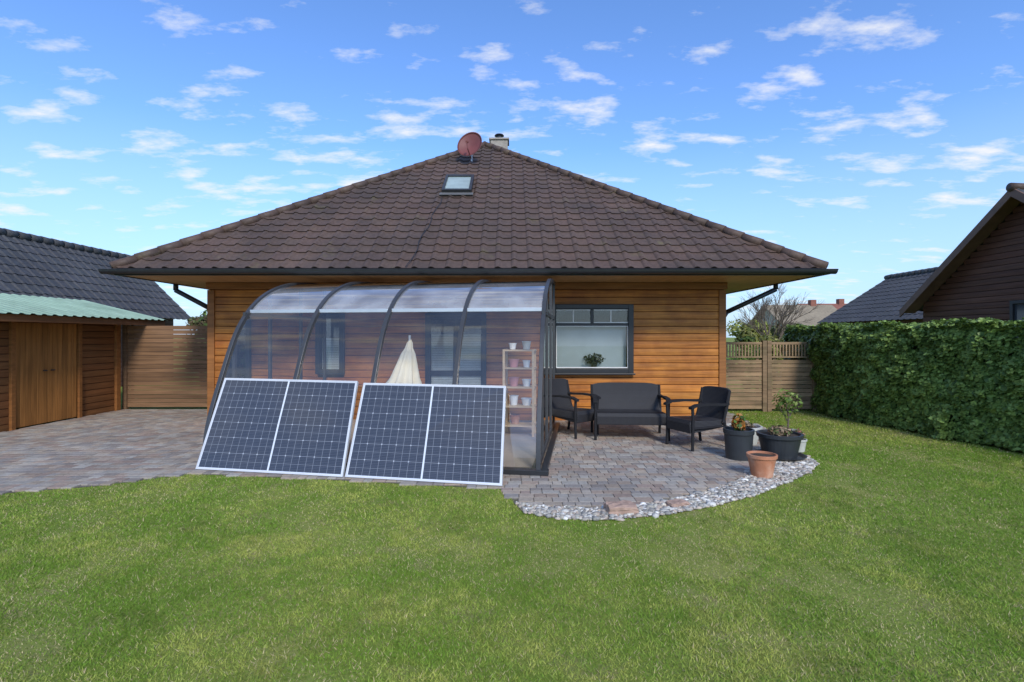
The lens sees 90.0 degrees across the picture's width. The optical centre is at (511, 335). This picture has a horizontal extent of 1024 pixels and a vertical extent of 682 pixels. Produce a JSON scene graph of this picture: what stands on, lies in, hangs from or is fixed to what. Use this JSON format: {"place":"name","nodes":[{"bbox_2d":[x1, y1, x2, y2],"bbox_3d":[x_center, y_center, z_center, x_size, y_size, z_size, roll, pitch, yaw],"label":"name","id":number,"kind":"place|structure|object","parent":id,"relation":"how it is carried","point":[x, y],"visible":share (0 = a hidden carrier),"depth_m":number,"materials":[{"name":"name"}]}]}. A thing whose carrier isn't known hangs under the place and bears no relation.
{"place":"outdoors","nodes":[
{"label":"outdoors","id":0,"kind":"place"},
{"bbox_2d":[0,228,191,386],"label":"neighbour house","id":1,"kind":"structure","parent":0,"point":[33,265],"depth_m":15.36,"materials":[{"name":"grey tile"}]},
{"bbox_2d":[0,409,765,506],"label":"paving","id":2,"kind":"structure","parent":0,"point":[637,464],"depth_m":6.50,"materials":[{"name":"grey stone"}]},
{"bbox_2d":[195,378,358,476],"bbox_3d":[-2.814,1.068,6.205,1.995,1.043,0.641,0,0,10],"label":"solar panel","id":3,"kind":"object","parent":2,"relation":"on","point":[290,426],"visible":1,"depth_m":6.17,"materials":[{"name":"blue glass"}]},
{"bbox_2d":[198,279,559,475],"bbox_3d":[-1.515,0.323,7.736,4.360,2.518,3.370,0,0,8],"label":"patio enclosure","id":4,"kind":"object","parent":2,"relation":"on","point":[279,332],"visible":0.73,"depth_m":7.52,"materials":[{"name":"clear glass"}]},
{"bbox_2d":[386,335,421,383],"bbox_3d":[-1.665,0.780,7.900,0.670,1.580,0.500,0,0,0],"label":"parasol","id":5,"kind":"object","parent":4,"relation":"on","point":[405,370],"visible":0.54,"depth_m":7.83,"materials":[{"name":"beige fabric"}]},
{"bbox_2d":[503,349,536,436],"bbox_3d":[0.126,0.890,8.143,0.505,1.360,0.335,0,0,8],"label":"plant shelf","id":6,"kind":"object","parent":4,"relation":"on","point":[533,405],"visible":0.86,"depth_m":8.06,"materials":[{"name":"brown wood"}]},
{"bbox_2d":[509,343,516,348],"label":"flower pot","id":7,"kind":"object","parent":6,"relation":"on","point":[512,345],"visible":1,"depth_m":8.12,"materials":[{"name":"white ceramic"}]},
{"bbox_2d":[509,377,518,385],"bbox_3d":[0.030,0.728,8.164,0.171,0.140,0.171,0,0,0],"label":"flower pot","id":8,"kind":"object","parent":6,"relation":"on","point":[513,381],"visible":1,"depth_m":8.11,"materials":[{"name":"pink ceramic"}]},
{"bbox_2d":[509,395,518,404],"bbox_3d":[0.030,1.023,8.164,0.150,0.150,0.150,0,0,0],"label":"flower pot","id":9,"kind":"object","parent":6,"relation":"on","point":[513,399],"visible":1,"depth_m":8.11,"materials":[{"name":"white ceramic"}]},
{"bbox_2d":[509,359,518,366],"bbox_3d":[0.030,0.433,8.164,0.171,0.130,0.171,0,0,0],"label":"flower pot","id":10,"kind":"object","parent":6,"relation":"on","point":[513,362],"visible":0.88,"depth_m":8.10,"materials":[{"name":"pink ceramic"}]},
{"bbox_2d":[510,414,519,423],"bbox_3d":[0.050,1.328,8.161,0.171,0.140,0.171,0,0,0],"label":"flower pot","id":11,"kind":"object","parent":6,"relation":"on","point":[515,418],"visible":1,"depth_m":8.10,"materials":[{"name":"ceramic"}]},
{"bbox_2d":[521,397,531,404],"bbox_3d":[0.230,1.043,8.136,0.171,0.110,0.171,0,0,0],"label":"flower pot","id":12,"kind":"object","parent":6,"relation":"on","point":[526,400],"visible":1,"depth_m":8.08,"materials":[{"name":"white ceramic"}]},
{"bbox_2d":[522,379,530,385],"bbox_3d":[0.230,0.743,8.136,0.150,0.110,0.150,0,0,0],"label":"flower pot","id":13,"kind":"object","parent":6,"relation":"on","point":[526,382],"visible":1,"depth_m":8.08,"materials":[{"name":"white ceramic"}]},
{"bbox_2d":[522,360,530,366],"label":"flower pot","id":14,"kind":"object","parent":6,"relation":"on","point":[526,363],"visible":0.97,"depth_m":8.09,"materials":[{"name":"grey ceramic"}]},
{"bbox_2d":[522,341,530,348],"bbox_3d":[0.230,0.150,8.136,0.150,0.130,0.150,0,0,0],"label":"flower pot","id":15,"kind":"object","parent":6,"relation":"on","point":[526,344],"visible":1,"depth_m":8.08,"materials":[{"name":"white ceramic"}]},
{"bbox_2d":[345,383,505,485],"bbox_3d":[-0.963,1.083,5.850,1.846,1.013,0.678,0,0,9],"label":"solar panel","id":16,"kind":"object","parent":2,"relation":"on","point":[442,433],"visible":1,"depth_m":5.84,"materials":[{"name":"blue glass"}]},
{"bbox_2d":[552,378,600,438],"bbox_3d":[0.949,1.150,8.287,0.578,0.863,0.776,0,0,-40],"label":"garden chair","id":17,"kind":"object","parent":2,"relation":"on","point":[563,407],"visible":0.68,"depth_m":8.22,"materials":[{"name":"fabric"}]},
{"bbox_2d":[590,382,670,440],"bbox_3d":[1.833,1.175,8.068,1.158,0.813,0.776,0,0,4],"label":"garden bench","id":18,"kind":"object","parent":2,"relation":"on","point":[628,403],"visible":0.86,"depth_m":8.31,"materials":[{"name":"fabric"}]},
{"bbox_2d":[663,386,730,451],"bbox_3d":[2.684,1.165,7.380,0.776,0.833,0.578,0,0,-24],"label":"garden chair","id":19,"kind":"object","parent":2,"relation":"on","point":[712,405],"visible":0.98,"depth_m":7.34,"materials":[{"name":"fabric"}]},
{"bbox_2d":[723,413,754,460],"bbox_3d":[2.930,1.287,6.620,0.378,0.586,0.378,0,0,0],"label":"potted plant","id":20,"kind":"object","parent":2,"relation":"on","point":[738,437],"visible":1,"depth_m":6.50,"materials":[{"name":"grey plant"}]},
{"bbox_2d":[726,422,762,444],"bbox_3d":[3.420,1.410,7.550,0.504,0.341,0.504,0,0,0],"label":"potted plant","id":21,"kind":"object","parent":2,"relation":"on","point":[755,427],"visible":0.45,"depth_m":7.42,"materials":[{"name":"white plant"}]},
{"bbox_2d":[726,341,766,411],"bbox_3d":[4.710,0.850,10.810,1.310,1.500,0.090,0,0,0],"label":"lattice fence","id":22,"kind":"object","parent":2,"relation":"on","point":[746,371],"visible":0.58,"depth_m":10.80,"materials":[{"name":"brown wood"}]},
{"bbox_2d":[753,425,807,461],"bbox_3d":[3.500,1.373,6.700,0.640,0.414,0.640,0,0,0],"label":"potted plant","id":23,"kind":"object","parent":2,"relation":"on","point":[783,442],"visible":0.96,"depth_m":6.53,"materials":[{"name":"grey plant"}]},
{"bbox_2d":[771,389,802,431],"bbox_3d":[3.981,1.170,7.401,0.409,0.820,0.395,0,0,33],"label":"potted shrub","id":24,"kind":"object","parent":23,"relation":"in","point":[789,401],"visible":0.64,"depth_m":7.37,"materials":[{"name":"green plant"}]},
{"bbox_2d":[795,428,806,451],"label":"potted plant","id":25,"kind":"object","parent":2,"relation":"on","point":[802,445],"visible":0.25,"depth_m":6.95,"materials":[{"name":"white plant"}]},
{"bbox_2d":[0,338,1023,681],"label":"lawn","id":26,"kind":"structure","parent":0,"point":[888,608],"depth_m":3.31,"materials":[{"name":"plant"}]},
{"bbox_2d":[0,293,164,431],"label":"garden shed","id":27,"kind":"structure","parent":26,"relation":"on","point":[60,366],"depth_m":9.49,"materials":[{"name":"brown wood"}]},
{"bbox_2d":[16,322,47,427],"bbox_3d":[-8.387,0.665,8.935,0.085,1.790,0.610,0,0,0],"label":"door","id":28,"kind":"structure","parent":27,"relation":"in","point":[31,338],"depth_m":8.94,"materials":[{"name":"brown wood"}]},
{"bbox_2d":[47,323,76,421],"bbox_3d":[-8.387,0.665,9.565,0.085,1.790,0.630,0,0,0],"label":"door","id":29,"kind":"structure","parent":27,"relation":"in","point":[61,338],"depth_m":9.53,"materials":[{"name":"brown wood"}]},
{"bbox_2d":[122,325,206,408],"bbox_3d":[-7.065,0.635,11.110,2.720,1.930,0.090,0,0,0],"label":"slat fence","id":30,"kind":"object","parent":26,"relation":"on","point":[132,347],"visible":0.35,"depth_m":11.10,"materials":[{"name":"brown wood"}]},
{"bbox_2d":[179,314,206,385],"bbox_3d":[-8.183,0.507,13.805,1.140,2.199,1.346,0,0,29],"label":"shrub","id":31,"kind":"object","parent":26,"relation":"on","point":[198,321],"visible":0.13,"depth_m":13.61,"materials":[{"name":"green plant"}]},
{"bbox_2d":[98,133,838,420],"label":"wooden house","id":32,"kind":"structure","parent":26,"relation":"on","point":[644,286],"depth_m":9.60,"materials":[{"name":"brown wood"}]},
{"bbox_2d":[326,313,344,373],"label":"window","id":33,"kind":"structure","parent":32,"relation":"in","point":[335,322],"depth_m":9.61,"materials":[{"name":"clear glass"}]},
{"bbox_2d":[425,313,485,384],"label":"door","id":34,"kind":"structure","parent":32,"relation":"in","point":[441,329],"depth_m":9.61,"materials":[{"name":"clear glass"}]},
{"bbox_2d":[457,132,481,160],"bbox_3d":[-1.036,-4.703,12.632,0.470,0.756,0.561,0,0,-30],"label":"satellite dish","id":35,"kind":"object","parent":32,"relation":"attached to","point":[469,143],"visible":1,"depth_m":12.72,"materials":[{"name":"metal"}]},
{"bbox_2d":[583,353,605,366],"bbox_3d":[1.555,0.457,9.674,0.388,0.286,0.422,0,0,41],"label":"potted plant","id":36,"kind":"object","parent":32,"relation":"on","point":[593,360],"visible":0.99,"depth_m":9.62,"materials":[{"name":"green plant"}]},
{"bbox_2d":[555,304,634,374],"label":"window","id":37,"kind":"structure","parent":32,"relation":"in","point":[581,330],"depth_m":9.76,"materials":[{"name":"clear glass"}]},
{"bbox_2d":[515,455,819,520],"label":"gravel","id":38,"kind":"structure","parent":26,"relation":"on","point":[749,485],"depth_m":4.93,"materials":[{"name":"white gravel"}]},
{"bbox_2d":[603,500,638,515],"bbox_3d":[0.980,1.555,4.621,0.285,0.100,0.182,2,1,-9],"label":"stone block","id":39,"kind":"object","parent":38,"relation":"on","point":[621,507],"depth_m":4.55,"materials":[{"name":"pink stone"}]},
{"bbox_2d":[665,499,690,506],"bbox_3d":[1.550,1.576,4.800,0.216,0.061,0.135,3,0,-29],"label":"stone block","id":40,"kind":"object","parent":38,"relation":"on","point":[676,503],"depth_m":4.77,"materials":[{"name":"pink stone"}]},
{"bbox_2d":[746,451,777,478],"bbox_3d":[2.820,1.455,5.780,0.326,0.250,0.326,0,0,0],"label":"terracotta pot","id":41,"kind":"object","parent":38,"relation":"on","point":[762,464],"visible":1,"depth_m":5.68,"materials":[{"name":"ceramic"}]},
{"bbox_2d":[729,336,760,392],"bbox_3d":[6.153,0.801,13.562,1.027,1.615,1.225,0,0,0],"label":"shrub","id":42,"kind":"object","parent":26,"relation":"on","point":[747,339],"visible":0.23,"depth_m":13.44,"materials":[{"name":"green plant"}]},
{"bbox_2d":[726,319,771,348],"bbox_3d":[15.459,0.238,33.126,2.701,2.754,3.163,0,0,0],"label":"distant tree","id":43,"kind":"object","parent":26,"relation":"on","point":[743,330],"visible":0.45,"depth_m":32.49,"materials":[{"name":"green plant"}]},
{"bbox_2d":[737,295,798,341],"bbox_3d":[9.784,-0.041,19.249,2.158,3.282,2.637,0,0,9],"label":"bare tree","id":44,"kind":"object","parent":26,"relation":"on","point":[783,317],"visible":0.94,"depth_m":19.49,"materials":[{"name":"brown plant"}]},
{"bbox_2d":[756,334,783,384],"bbox_3d":[8.369,0.763,16.079,1.338,1.694,1.110,0,0,18],"label":"shrub","id":45,"kind":"object","parent":26,"relation":"on","point":[764,338],"visible":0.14,"depth_m":16.08,"materials":[{"name":"green plant"}]},
{"bbox_2d":[733,284,822,339],"bbox_3d":[11.734,-0.457,22.733,3.378,4.114,3.071,0,0,-33],"label":"bare tree","id":46,"kind":"object","parent":26,"relation":"on","point":[754,304],"visible":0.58,"depth_m":22.63,"materials":[{"name":"brown plant"}]},
{"bbox_2d":[768,321,795,340],"bbox_3d":[18.454,0.330,33.777,2.955,2.572,2.591,0,0,0],"label":"distant tree","id":47,"kind":"object","parent":26,"relation":"on","point":[772,329],"visible":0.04,"depth_m":34.09,"materials":[{"name":"green plant"}]},
{"bbox_2d":[767,341,816,411],"bbox_3d":[5.900,0.850,10.810,1.050,1.500,0.090,0,0,0],"label":"lattice fence","id":48,"kind":"object","parent":26,"relation":"on","point":[788,371],"visible":0.77,"depth_m":10.80,"materials":[{"name":"brown wood"}]},
{"bbox_2d":[780,317,1023,452],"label":"hedge","id":49,"kind":"object","parent":26,"relation":"on","point":[961,379],"visible":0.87,"depth_m":8.19,"materials":[{"name":"green plant"}]},
{"bbox_2d":[0,0,1023,337],"label":"sky","id":50,"kind":"structure","parent":0,"point":[868,139],"materials":[{"name":"blue"}]},
{"bbox_2d":[752,300,837,335],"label":"distant house","id":51,"kind":"structure","parent":0,"point":[817,314],"depth_m":45.64,"materials":[{"name":"paint"}]},
{"bbox_2d":[799,299,845,308],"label":"distant house","id":52,"kind":"structure","parent":0,"point":[839,304],"depth_m":49.75,"materials":[{"name":"brick"}]},
{"bbox_2d":[817,267,937,336],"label":"neighbour house","id":53,"kind":"structure","parent":0,"point":[889,297],"depth_m":22.25,"materials":[{"name":"grey tile"}]},
{"bbox_2d":[899,183,1023,338],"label":"neighbour house","id":54,"kind":"structure","parent":0,"point":[978,272],"depth_m":12.25,"materials":[{"name":"brown wood"}]},
{"bbox_2d":[1010,300,1023,337],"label":"window","id":55,"kind":"structure","parent":54,"relation":"in","point":[1016,306],"depth_m":11.56,"materials":[{"name":"grey glass"}]}
]}

